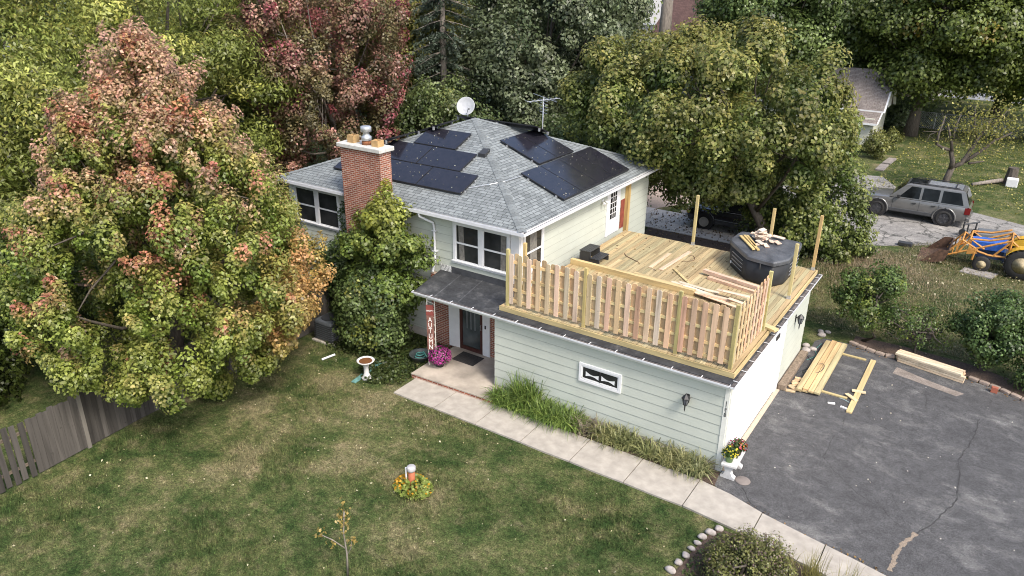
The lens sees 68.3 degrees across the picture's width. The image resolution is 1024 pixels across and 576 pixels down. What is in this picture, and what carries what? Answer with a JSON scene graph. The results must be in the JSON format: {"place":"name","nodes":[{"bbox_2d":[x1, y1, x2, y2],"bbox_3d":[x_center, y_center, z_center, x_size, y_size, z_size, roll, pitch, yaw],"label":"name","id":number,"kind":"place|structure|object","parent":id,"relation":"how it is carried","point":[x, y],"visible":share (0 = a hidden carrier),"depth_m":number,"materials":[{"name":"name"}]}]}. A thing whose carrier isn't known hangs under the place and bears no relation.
{"place":"outdoors","nodes":[
{"label":"outdoors","id":0,"kind":"place"},
{"bbox_2d":[0,1,1023,575],"bbox_3d":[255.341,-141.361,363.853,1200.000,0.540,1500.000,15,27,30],"label":"ground","id":1,"kind":"structure","parent":0,"point":[38,393],"depth_m":18.81,"materials":[{"name":"plant"}]},
{"bbox_2d":[0,306,35,406],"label":"garden bush","id":2,"kind":"object","parent":1,"relation":"on","point":[6,373],"visible":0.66,"depth_m":22.25,"materials":[{"name":"green plant"}]},
{"bbox_2d":[0,218,110,368],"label":"garden bush","id":3,"kind":"object","parent":1,"relation":"on","point":[76,270],"visible":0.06,"depth_m":24.64,"materials":[{"name":"green plant"}]},
{"bbox_2d":[0,0,115,220],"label":"locust tree","id":4,"kind":"object","parent":1,"relation":"on","point":[22,22],"visible":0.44,"depth_m":28.08,"materials":[{"name":"green plant"}]},
{"bbox_2d":[0,39,168,264],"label":"locust tree","id":5,"kind":"object","parent":1,"relation":"on","point":[20,163],"visible":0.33,"depth_m":25.65,"materials":[{"name":"green plant"}]},
{"bbox_2d":[0,0,173,160],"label":"locust tree","id":6,"kind":"object","parent":1,"relation":"on","point":[140,8],"visible":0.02,"depth_m":40.48,"materials":[{"name":"green plant"}]},
{"bbox_2d":[0,0,306,199],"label":"locust tree","id":7,"kind":"object","parent":1,"relation":"on","point":[205,43],"visible":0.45,"depth_m":32.61,"materials":[{"name":"green plant"}]},
{"bbox_2d":[0,283,334,493],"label":"garden fence","id":8,"kind":"object","parent":1,"relation":"on","point":[62,431],"visible":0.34,"depth_m":19.47,"materials":[{"name":"grey wood"}]},
{"bbox_2d":[0,15,336,414],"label":"maple tree","id":9,"kind":"object","parent":1,"relation":"on","point":[147,128],"visible":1,"depth_m":19.03,"materials":[{"name":"green plant"}]},
{"bbox_2d":[160,0,381,139],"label":"locust tree","id":10,"kind":"object","parent":1,"relation":"on","point":[243,103],"visible":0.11,"depth_m":38.39,"materials":[{"name":"green plant"}]},
{"bbox_2d":[220,0,419,185],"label":"pear tree","id":11,"kind":"object","parent":1,"relation":"on","point":[355,19],"visible":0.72,"depth_m":35.08,"materials":[{"name":"red plant"}]},
{"bbox_2d":[312,312,344,345],"bbox_3d":[-6.188,1.343,25.861,0.960,0.850,0.960,15,27,30],"label":"air conditioner","id":12,"kind":"object","parent":1,"relation":"on","point":[323,325],"visible":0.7,"depth_m":25.54,"materials":[{"name":"grey metal"}]},
{"bbox_2d":[313,497,357,575],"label":"sapling","id":13,"kind":"object","parent":1,"relation":"on","point":[344,516],"visible":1,"depth_m":15.54,"materials":[{"name":"green plant"}]},
{"bbox_2d":[13,352,664,572],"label":"fallen leaves","id":14,"kind":"object","parent":1,"relation":"on","point":[318,477],"visible":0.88,"depth_m":19.25,"materials":[{"name":"yellow plant"}]},
{"bbox_2d":[309,226,372,312],"bbox_3d":[-5.662,-0.419,26.288,3.018,3.839,2.223,15,27,30],"label":"lilac shrub","id":15,"kind":"object","parent":1,"relation":"on","point":[329,257],"visible":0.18,"depth_m":25.50,"materials":[{"name":"green plant"}]},
{"bbox_2d":[328,254,413,356],"bbox_3d":[-4.657,0.508,24.956,3.150,3.250,2.901,15,27,30],"label":"lilac shrub","id":16,"kind":"object","parent":1,"relation":"on","point":[356,317],"visible":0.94,"depth_m":24.22,"materials":[{"name":"green plant"}]},
{"bbox_2d":[333,178,440,345],"bbox_3d":[-4.046,-0.732,24.698,3.424,5.700,2.721,15,27,30],"label":"climbing shrub","id":17,"kind":"object","parent":1,"relation":"on","point":[383,220],"visible":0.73,"depth_m":23.88,"materials":[{"name":"green plant"}]},
{"bbox_2d":[324,333,449,385],"bbox_3d":[-4.728,2.035,25.174,4.702,0.229,3.273,15,27,30],"label":"ivy ground cover","id":18,"kind":"object","parent":1,"relation":"on","point":[373,372],"visible":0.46,"depth_m":24.39,"materials":[{"name":"green plant"}]},
{"bbox_2d":[318,0,484,136],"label":"elm tree","id":19,"kind":"object","parent":1,"relation":"on","point":[411,27],"visible":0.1,"depth_m":42.65,"materials":[{"name":"green plant"}]},
{"bbox_2d":[392,473,433,500],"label":"flower clump","id":20,"kind":"object","parent":1,"relation":"on","point":[425,484],"visible":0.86,"depth_m":18.36,"materials":[{"name":"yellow plant"}]},
{"bbox_2d":[366,69,503,139],"bbox_3d":[-4.101,-8.281,40.829,7.773,6.844,7.170,1,23,2],"label":"tree","id":21,"kind":"object","parent":1,"relation":"on","point":[413,110],"visible":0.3,"depth_m":38.98,"materials":[{"name":"green plant"}]},
{"bbox_2d":[402,0,481,133],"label":"spruce tree","id":22,"kind":"object","parent":1,"relation":"on","point":[442,43],"visible":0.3,"depth_m":40.88,"materials":[{"name":"green plant"}]},
{"bbox_2d":[452,0,637,142],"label":"silver maple tree","id":23,"kind":"object","parent":1,"relation":"on","point":[495,59],"visible":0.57,"depth_m":39.52,"materials":[{"name":"green plant"}]},
{"bbox_2d":[277,118,821,471],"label":"house","id":24,"kind":"structure","parent":1,"relation":"on","point":[489,217],"depth_m":23.47,"materials":[{"name":"white"}]},
{"bbox_2d":[293,185,342,231],"bbox_3d":[-7.014,-2.891,27.165,2.400,1.440,0.095,15,27,30],"label":"window","id":25,"kind":"structure","parent":24,"relation":"in","point":[318,207],"depth_m":27.15,"materials":[{"name":"white paint"}]},
{"bbox_2d":[388,140,432,163],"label":"solar panel","id":26,"kind":"object","parent":24,"relation":"on","point":[409,152],"visible":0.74,"depth_m":26.68,"materials":[{"name":"glass"}]},
{"bbox_2d":[391,159,432,184],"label":"solar panel","id":27,"kind":"object","parent":24,"relation":"on","point":[412,173],"visible":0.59,"depth_m":25.64,"materials":[{"name":"glass"}]},
{"bbox_2d":[426,305,434,349],"bbox_3d":[-2.533,1.231,23.431,0.240,1.550,0.030,4,24,8],"label":"autumn banner","id":28,"kind":"object","parent":24,"relation":"attached to","point":[430,326],"visible":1,"depth_m":23.42,"materials":[{"name":"red wood"}]},
{"bbox_2d":[427,345,451,367],"bbox_3d":[-2.283,2.149,23.857,0.785,0.688,0.774,15,27,30],"label":"flower pot","id":29,"kind":"object","parent":24,"relation":"on","point":[439,362],"visible":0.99,"depth_m":23.66,"materials":[{"name":"pink plant"}]},
{"bbox_2d":[413,128,471,149],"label":"solar panel","id":30,"kind":"object","parent":24,"relation":"on","point":[447,139],"visible":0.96,"depth_m":26.91,"materials":[{"name":"glass"}]},
{"bbox_2d":[416,147,476,171],"bbox_3d":[-2.242,-4.407,25.840,1.930,0.426,0.980,15,27,30],"label":"solar panel","id":31,"kind":"object","parent":24,"relation":"on","point":[448,159],"visible":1,"depth_m":25.78,"materials":[{"name":"glass"}]},
{"bbox_2d":[416,167,477,194],"bbox_3d":[-2.142,-3.533,24.819,1.930,0.418,0.960,15,27,30],"label":"solar panel","id":32,"kind":"object","parent":24,"relation":"on","point":[451,181],"visible":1,"depth_m":24.76,"materials":[{"name":"glass"}]},
{"bbox_2d":[459,309,482,354],"bbox_3d":[-1.328,1.151,24.505,0.930,2.030,0.112,15,27,30],"label":"front door","id":33,"kind":"structure","parent":24,"relation":"in","point":[471,338],"depth_m":24.66,"materials":[{"name":"black glass"}]},
{"bbox_2d":[452,221,510,275],"bbox_3d":[-0.970,-1.230,23.482,2.260,1.420,0.095,15,27,30],"label":"window","id":34,"kind":"structure","parent":24,"relation":"in","point":[473,246],"depth_m":23.50,"materials":[{"name":"white paint"}]},
{"bbox_2d":[500,134,556,164],"bbox_3d":[0.592,-4.922,26.785,1.650,0.644,1.250,15,27,30],"label":"solar panel","id":35,"kind":"object","parent":24,"relation":"on","point":[518,143],"visible":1,"depth_m":26.72,"materials":[{"name":"glass"}]},
{"bbox_2d":[523,227,544,272],"bbox_3d":[0.673,-1.161,23.362,0.095,1.420,1.260,15,27,30],"label":"window","id":36,"kind":"structure","parent":24,"relation":"in","point":[535,241],"depth_m":23.45,"materials":[{"name":"white paint"}]},
{"bbox_2d":[519,130,573,157],"bbox_3d":[1.264,-5.314,27.712,1.650,0.644,1.250,15,27,30],"label":"solar panel","id":37,"kind":"object","parent":24,"relation":"on","point":[557,149],"visible":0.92,"depth_m":27.66,"materials":[{"name":"glass"}]},
{"bbox_2d":[521,166,581,199],"bbox_3d":[1.317,-3.509,25.146,1.680,0.655,1.250,15,27,30],"label":"solar panel","id":38,"kind":"object","parent":24,"relation":"on","point":[555,185],"visible":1,"depth_m":25.08,"materials":[{"name":"glass"}]},
{"bbox_2d":[540,159,598,191],"bbox_3d":[1.990,-3.901,26.073,1.680,0.655,1.250,15,27,30],"label":"solar panel","id":39,"kind":"object","parent":24,"relation":"on","point":[582,182],"visible":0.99,"depth_m":26.03,"materials":[{"name":"glass"}]},
{"bbox_2d":[559,153,614,183],"bbox_3d":[2.662,-4.293,26.999,1.680,0.655,1.250,15,27,30],"label":"solar panel","id":40,"kind":"object","parent":24,"relation":"on","point":[594,172],"visible":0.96,"depth_m":26.95,"materials":[{"name":"glass"}]},
{"bbox_2d":[578,362,621,393],"bbox_3d":[2.390,2.430,20.515,1.280,0.570,0.060,15,27,30],"label":"window","id":41,"kind":"structure","parent":24,"relation":"in","point":[590,374],"depth_m":20.50,"materials":[{"name":"white paint"}]},
{"bbox_2d":[575,147,628,175],"bbox_3d":[3.334,-4.685,27.926,1.680,0.655,1.250,15,27,30],"label":"solar panel","id":42,"kind":"object","parent":24,"relation":"on","point":[603,161],"visible":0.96,"depth_m":27.89,"materials":[{"name":"glass"}]},
{"bbox_2d":[605,189,620,236],"bbox_3d":[3.701,-2.821,27.567,0.070,1.760,1.040,15,27,30],"label":"deck door","id":43,"kind":"structure","parent":24,"relation":"in","point":[613,208],"depth_m":27.59,"materials":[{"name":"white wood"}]},
{"bbox_2d":[499,230,817,378],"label":"wooden deck","id":44,"kind":"structure","parent":24,"relation":"on","point":[631,244],"depth_m":23.68,"materials":[{"name":"brown wood"}]},
{"bbox_2d":[579,244,608,264],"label":"tub steps","id":45,"kind":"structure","parent":44,"relation":"on","point":[588,251],"depth_m":25.14,"materials":[{"name":"black plastic"}]},
{"bbox_2d":[570,258,695,295],"bbox_3d":[3.734,-0.381,23.914,4.354,0.180,0.140,17,28,33],"label":"lumber board","id":46,"kind":"object","parent":44,"relation":"on","point":[634,277],"visible":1,"depth_m":23.79,"materials":[{"name":"brown wood"}]},
{"bbox_2d":[506,248,773,369],"bbox_3d":[3.369,0.028,20.995,6.720,1.739,2.710,15,27,30],"label":"privacy fence","id":47,"kind":"object","parent":44,"relation":"on","point":[704,328],"visible":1,"depth_m":19.66,"materials":[{"name":"brown wood"}]},
{"bbox_2d":[707,276,756,293],"bbox_3d":[6.867,-0.074,23.390,0.140,0.090,1.810,-21,31,-40],"label":"cedar board","id":48,"kind":"object","parent":44,"relation":"on","point":[732,285],"visible":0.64,"depth_m":23.39,"materials":[{"name":"brown wood"}]},
{"bbox_2d":[702,269,759,289],"bbox_3d":[6.893,-0.264,23.604,0.140,0.100,2.073,-21,31,-40],"label":"cedar board","id":49,"kind":"object","parent":48,"relation":"on","point":[731,279],"visible":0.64,"depth_m":23.59,"materials":[{"name":"brown wood"}]},
{"bbox_2d":[730,232,801,286],"bbox_3d":[8.017,-0.962,24.458,2.128,0.901,2.415,15,27,30],"label":"hot tub","id":50,"kind":"object","parent":44,"relation":"on","point":[748,263],"visible":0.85,"depth_m":23.72,"materials":[{"name":"black plastic"}]},
{"bbox_2d":[728,327,783,443],"bbox_3d":[6.749,2.812,20.870,0.060,2.232,4.360,15,27,30],"label":"garage door","id":51,"kind":"structure","parent":24,"relation":"in","point":[754,390],"depth_m":20.80,"materials":[{"name":"white metal"}]},
{"bbox_2d":[519,0,656,118],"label":"silver maple tree","id":52,"kind":"object","parent":1,"relation":"on","point":[640,6],"visible":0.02,"depth_m":46.17,"materials":[{"name":"green plant"}]},
{"bbox_2d":[527,108,662,206],"bbox_3d":[3.589,-6.366,37.156,6.602,6.368,6.939,-8,25,-18],"label":"tree","id":53,"kind":"object","parent":1,"relation":"on","point":[556,131],"visible":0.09,"depth_m":36.65,"materials":[{"name":"green plant"}]},
{"bbox_2d":[498,404,719,485],"bbox_3d":[2.382,4.091,20.793,6.800,0.080,0.660,15,27,30],"label":"planting bed","id":54,"kind":"object","parent":1,"relation":"on","point":[712,479],"visible":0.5,"depth_m":19.50,"materials":[{"name":"soil"}]},
{"bbox_2d":[478,377,524,412],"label":"daylily clump","id":55,"kind":"object","parent":54,"relation":"on","point":[494,396],"visible":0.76,"depth_m":22.06,"materials":[{"name":"green plant"}]},
{"bbox_2d":[497,368,552,411],"bbox_3d":[0.460,2.884,21.895,1.747,1.227,1.635,-3,24,-8],"label":"daylily clump","id":56,"kind":"object","parent":54,"relation":"on","point":[524,388],"visible":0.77,"depth_m":21.81,"materials":[{"name":"green plant"}]},
{"bbox_2d":[507,389,556,427],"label":"daylily clump","id":57,"kind":"object","parent":54,"relation":"on","point":[529,407],"visible":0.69,"depth_m":21.46,"materials":[{"name":"green plant"}]},
{"bbox_2d":[526,395,573,433],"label":"daylily clump","id":58,"kind":"object","parent":54,"relation":"on","point":[546,420],"visible":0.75,"depth_m":21.20,"materials":[{"name":"green plant"}]},
{"bbox_2d":[536,399,593,440],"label":"daylily clump","id":59,"kind":"object","parent":54,"relation":"on","point":[568,423],"visible":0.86,"depth_m":20.97,"materials":[{"name":"green plant"}]},
{"bbox_2d":[569,409,602,440],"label":"daylily clump","id":60,"kind":"object","parent":54,"relation":"on","point":[581,425],"visible":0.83,"depth_m":20.82,"materials":[{"name":"green plant"}]},
{"bbox_2d":[582,417,630,450],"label":"daylily clump","id":61,"kind":"object","parent":54,"relation":"on","point":[609,429],"visible":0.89,"depth_m":20.45,"materials":[{"name":"green plant"}]},
{"bbox_2d":[599,423,649,453],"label":"daylily clump","id":62,"kind":"object","parent":54,"relation":"on","point":[628,443],"visible":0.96,"depth_m":20.14,"materials":[{"name":"green plant"}]},
{"bbox_2d":[627,432,675,465],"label":"daylily clump","id":63,"kind":"object","parent":54,"relation":"on","point":[647,450],"visible":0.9,"depth_m":19.86,"materials":[{"name":"green plant"}]},
{"bbox_2d":[641,439,693,475],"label":"daylily clump","id":64,"kind":"object","parent":54,"relation":"on","point":[670,460],"visible":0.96,"depth_m":19.51,"materials":[{"name":"green plant"}]},
{"bbox_2d":[672,443,724,483],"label":"daylily clump","id":65,"kind":"object","parent":54,"relation":"on","point":[700,467],"visible":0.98,"depth_m":19.12,"materials":[{"name":"green plant"}]},
{"bbox_2d":[394,378,885,575],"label":"walkway","id":66,"kind":"structure","parent":1,"relation":"on","point":[717,505],"depth_m":19.29,"materials":[{"name":"concrete"}]},
{"bbox_2d":[659,0,672,49],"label":"bare trunk tree","id":67,"kind":"object","parent":1,"relation":"on","point":[666,14],"visible":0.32,"depth_m":62.70,"materials":[{"name":"beige plant"}]},
{"bbox_2d":[647,175,693,208],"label":"gravel yard","id":68,"kind":"structure","parent":1,"relation":"on","point":[657,202],"depth_m":41.50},
{"bbox_2d":[644,227,730,251],"bbox_3d":[7.795,-0.705,32.055,8.000,0.080,8.250,15,27,30],"label":"bed","id":69,"kind":"object","parent":1,"relation":"on","point":[688,239],"visible":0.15,"depth_m":35.65,"materials":[{"name":"soil"}]},
{"bbox_2d":[652,0,734,93],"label":"brown roof house","id":70,"kind":"structure","parent":1,"relation":"on","point":[682,11],"depth_m":71.88,"materials":[{"name":"grey"}]},
{"bbox_2d":[645,207,747,243],"bbox_3d":[7.282,-3.550,38.634,11.980,0.090,3.000,15,27,30],"label":"concrete pad","id":71,"kind":"object","parent":1,"relation":"on","point":[709,233],"visible":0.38,"depth_m":37.33,"materials":[{"name":"concrete"}]},
{"bbox_2d":[685,201,785,234],"bbox_3d":[11.046,-3.706,36.778,4.830,1.925,2.245,15,27,30],"label":"parked suv","id":72,"kind":"object","parent":71,"relation":"on","point":[706,220],"visible":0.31,"depth_m":36.44,"materials":[{"name":"black paint"}]},
{"bbox_2d":[555,9,864,233],"bbox_3d":[8.043,-6.208,31.826,12.553,10.613,11.384,15,27,30],"label":"maple tree","id":73,"kind":"object","parent":1,"relation":"on","point":[728,152],"visible":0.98,"depth_m":28.39,"materials":[{"name":"green plant"}]},
{"bbox_2d":[672,530,809,575],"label":"shrub bed","id":74,"kind":"object","parent":1,"relation":"on","point":[679,570],"visible":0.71,"depth_m":16.38,"materials":[{"name":"soil"}]},
{"bbox_2d":[697,523,802,575],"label":"dome shrub","id":75,"kind":"object","parent":74,"relation":"on","point":[749,556],"visible":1,"depth_m":15.55,"materials":[{"name":"green plant"}]},
{"bbox_2d":[796,547,834,575],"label":"daylily clump","id":76,"kind":"object","parent":74,"relation":"on","point":[813,572],"visible":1,"depth_m":15.87,"materials":[{"name":"green plant"}]},
{"bbox_2d":[692,0,846,85],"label":"sugar maple tree","id":77,"kind":"object","parent":1,"relation":"on","point":[726,11],"visible":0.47,"depth_m":55.59,"materials":[{"name":"green plant"}]},
{"bbox_2d":[733,151,879,265],"bbox_3d":[12.470,-3.374,32.141,6.029,4.948,3.694,15,27,30],"label":"driveway bush","id":78,"kind":"object","parent":1,"relation":"on","point":[800,213],"visible":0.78,"depth_m":31.15,"materials":[{"name":"green plant"}]},
{"bbox_2d":[744,63,896,144],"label":"neighbour garage","id":79,"kind":"structure","parent":1,"relation":"on","point":[875,100],"depth_m":55.41,"materials":[{"name":"beige"}]},
{"bbox_2d":[759,0,902,68],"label":"sugar maple tree","id":80,"kind":"object","parent":1,"relation":"on","point":[839,16],"visible":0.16,"depth_m":56.41,"materials":[{"name":"green plant"}]},
{"bbox_2d":[864,134,890,159],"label":"garden perennial bush","id":81,"kind":"object","parent":1,"relation":"on","point":[884,148],"visible":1,"depth_m":50.55,"materials":[{"name":"green plant"}]},
{"bbox_2d":[804,247,972,311],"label":"dry weeds","id":82,"kind":"object","parent":1,"relation":"on","point":[874,262],"visible":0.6,"depth_m":31.24,"materials":[{"name":"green plant"}]},
{"bbox_2d":[883,93,910,128],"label":"dark bush","id":83,"kind":"object","parent":1,"relation":"on","point":[895,114],"visible":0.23,"depth_m":60.35,"materials":[{"name":"green plant"}]},
{"bbox_2d":[801,240,1023,370],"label":"bank weeds","id":84,"kind":"object","parent":1,"relation":"on","point":[937,285],"visible":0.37,"depth_m":30.10,"materials":[{"name":"green plant"}]},
{"bbox_2d":[892,92,941,125],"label":"dark bush","id":85,"kind":"object","parent":1,"relation":"on","point":[930,115],"visible":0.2,"depth_m":61.19,"materials":[{"name":"green plant"}]},
{"bbox_2d":[843,0,1023,136],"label":"sugar maple tree","id":86,"kind":"object","parent":1,"relation":"on","point":[923,64],"visible":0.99,"depth_m":52.63,"materials":[{"name":"green plant"}]},
{"bbox_2d":[853,336,1023,396],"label":"mulch bed","id":87,"kind":"object","parent":1,"relation":"on","point":[970,369],"visible":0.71,"depth_m":24.70,"materials":[{"name":"soil"}]},
{"bbox_2d":[827,258,911,341],"bbox_3d":[12.197,0.396,25.910,2.509,3.012,2.318,15,27,30],"label":"viburnum shrub","id":88,"kind":"object","parent":87,"relation":"on","point":[859,299],"visible":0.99,"depth_m":25.36,"materials":[{"name":"green plant"}]},
{"bbox_2d":[877,298,956,352],"bbox_3d":[13.533,1.268,25.249,2.422,1.914,1.979,15,27,30],"label":"viburnum shrub","id":89,"kind":"object","parent":87,"relation":"on","point":[914,334],"visible":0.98,"depth_m":25.05,"materials":[{"name":"green plant"}]},
{"bbox_2d":[941,284,1023,370],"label":"viburnum shrub","id":90,"kind":"object","parent":87,"relation":"on","point":[985,341],"visible":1,"depth_m":23.43,"materials":[{"name":"green plant"}]},
{"bbox_2d":[1000,355,1023,393],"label":"viburnum shrub","id":91,"kind":"object","parent":87,"relation":"on","point":[1019,379],"visible":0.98,"depth_m":23.13,"materials":[{"name":"green plant"}]},
{"bbox_2d":[875,116,1023,210],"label":"lawn grass","id":92,"kind":"structure","parent":1,"relation":"on","point":[935,168],"depth_m":50.40,"materials":[{"name":"green plant"}]},
{"bbox_2d":[876,120,1023,214],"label":"fallen leaves","id":93,"kind":"object","parent":1,"relation":"on","point":[964,163],"visible":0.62,"depth_m":50.59,"materials":[{"name":"yellow plant"}]},
{"bbox_2d":[906,15,1023,117],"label":"sugar maple tree","id":94,"kind":"object","parent":1,"relation":"on","point":[1016,103],"visible":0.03,"depth_m":64.25,"materials":[{"name":"green plant"}]},
{"bbox_2d":[915,75,1023,182],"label":"apple tree","id":95,"kind":"object","parent":1,"relation":"on","point":[953,164],"visible":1,"depth_m":42.68,"materials":[{"name":"green plant"}]},
{"bbox_2d":[917,229,1023,280],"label":"tractor","id":96,"kind":"object","parent":1,"relation":"on","point":[1009,255],"visible":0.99,"depth_m":32.30,"materials":[{"name":"orange paint"}]},
{"bbox_2d":[949,0,1023,138],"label":"sugar maple tree","id":97,"kind":"object","parent":1,"relation":"on","point":[1020,89],"visible":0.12,"depth_m":52.00,"materials":[{"name":"green plant"}]},
{"bbox_2d":[679,175,1023,245],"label":"weathered driveway","id":98,"kind":"structure","parent":0,"point":[893,228],"depth_m":37.83,"materials":[{"name":"concrete"}]},
{"bbox_2d":[863,177,973,226],"bbox_3d":[20.847,-4.620,39.048,5.250,1.998,2.245,15,27,30],"label":"parked suv","id":99,"kind":"object","parent":98,"relation":"on","point":[945,203],"visible":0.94,"depth_m":38.06,"materials":[{"name":"silver metal"}]},
{"bbox_2d":[715,338,1023,575],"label":"driveway","id":100,"kind":"structure","parent":0,"point":[977,528],"depth_m":19.48,"materials":[{"name":"asphalt"}]},
{"bbox_2d":[720,451,744,480],"bbox_3d":[5.639,4.497,19.294,0.399,0.457,0.897,15,27,30],"label":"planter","id":101,"kind":"object","parent":100,"relation":"on","point":[735,464],"visible":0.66,"depth_m":19.04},
{"bbox_2d":[777,350,807,390],"bbox_3d":[8.973,2.601,24.117,0.230,0.187,2.700,15,27,30],"label":"railroad tie","id":102,"kind":"object","parent":100,"relation":"on","point":[791,371],"visible":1,"depth_m":23.88,"materials":[{"name":"wood"}]},
{"bbox_2d":[796,340,865,399],"bbox_3d":[10.321,2.612,24.174,1.400,0.148,4.024,15,27,30],"label":"lumber stack","id":103,"kind":"object","parent":100,"relation":"on","point":[828,356],"visible":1,"depth_m":24.09,"materials":[{"name":"brown wood"}]},
{"bbox_2d":[846,359,875,413],"bbox_3d":[10.845,3.003,23.412,0.160,0.042,3.800,15,27,30],"label":"lumber board","id":104,"kind":"object","parent":100,"relation":"on","point":[861,385],"visible":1,"depth_m":23.39,"materials":[{"name":"brown wood"}]},
{"bbox_2d":[742,373,1022,555],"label":"driveway crack","id":105,"kind":"object","parent":100,"relation":"on","point":[956,499],"visible":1,"depth_m":19.02,"materials":[{"name":"asphalt"}]},
{"bbox_2d":[893,367,962,395],"bbox_3d":[12.936,2.962,23.624,0.500,0.017,2.084,-17,29,-35],"label":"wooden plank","id":106,"kind":"object","parent":100,"relation":"on","point":[905,374],"visible":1,"depth_m":23.67,"materials":[{"name":"wood"}]},
{"bbox_2d":[895,349,965,383],"bbox_3d":[13.448,2.499,24.308,0.397,0.285,2.137,-21,31,-40],"label":"board bundle","id":107,"kind":"object","parent":100,"relation":"on","point":[931,366],"visible":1,"depth_m":24.17,"materials":[{"name":"brown wood"}]},
{"bbox_2d":[958,221,1009,239],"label":"mower deck","id":108,"kind":"structure","parent":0,"point":[963,230],"depth_m":35.97,"materials":[{"name":"metal"}]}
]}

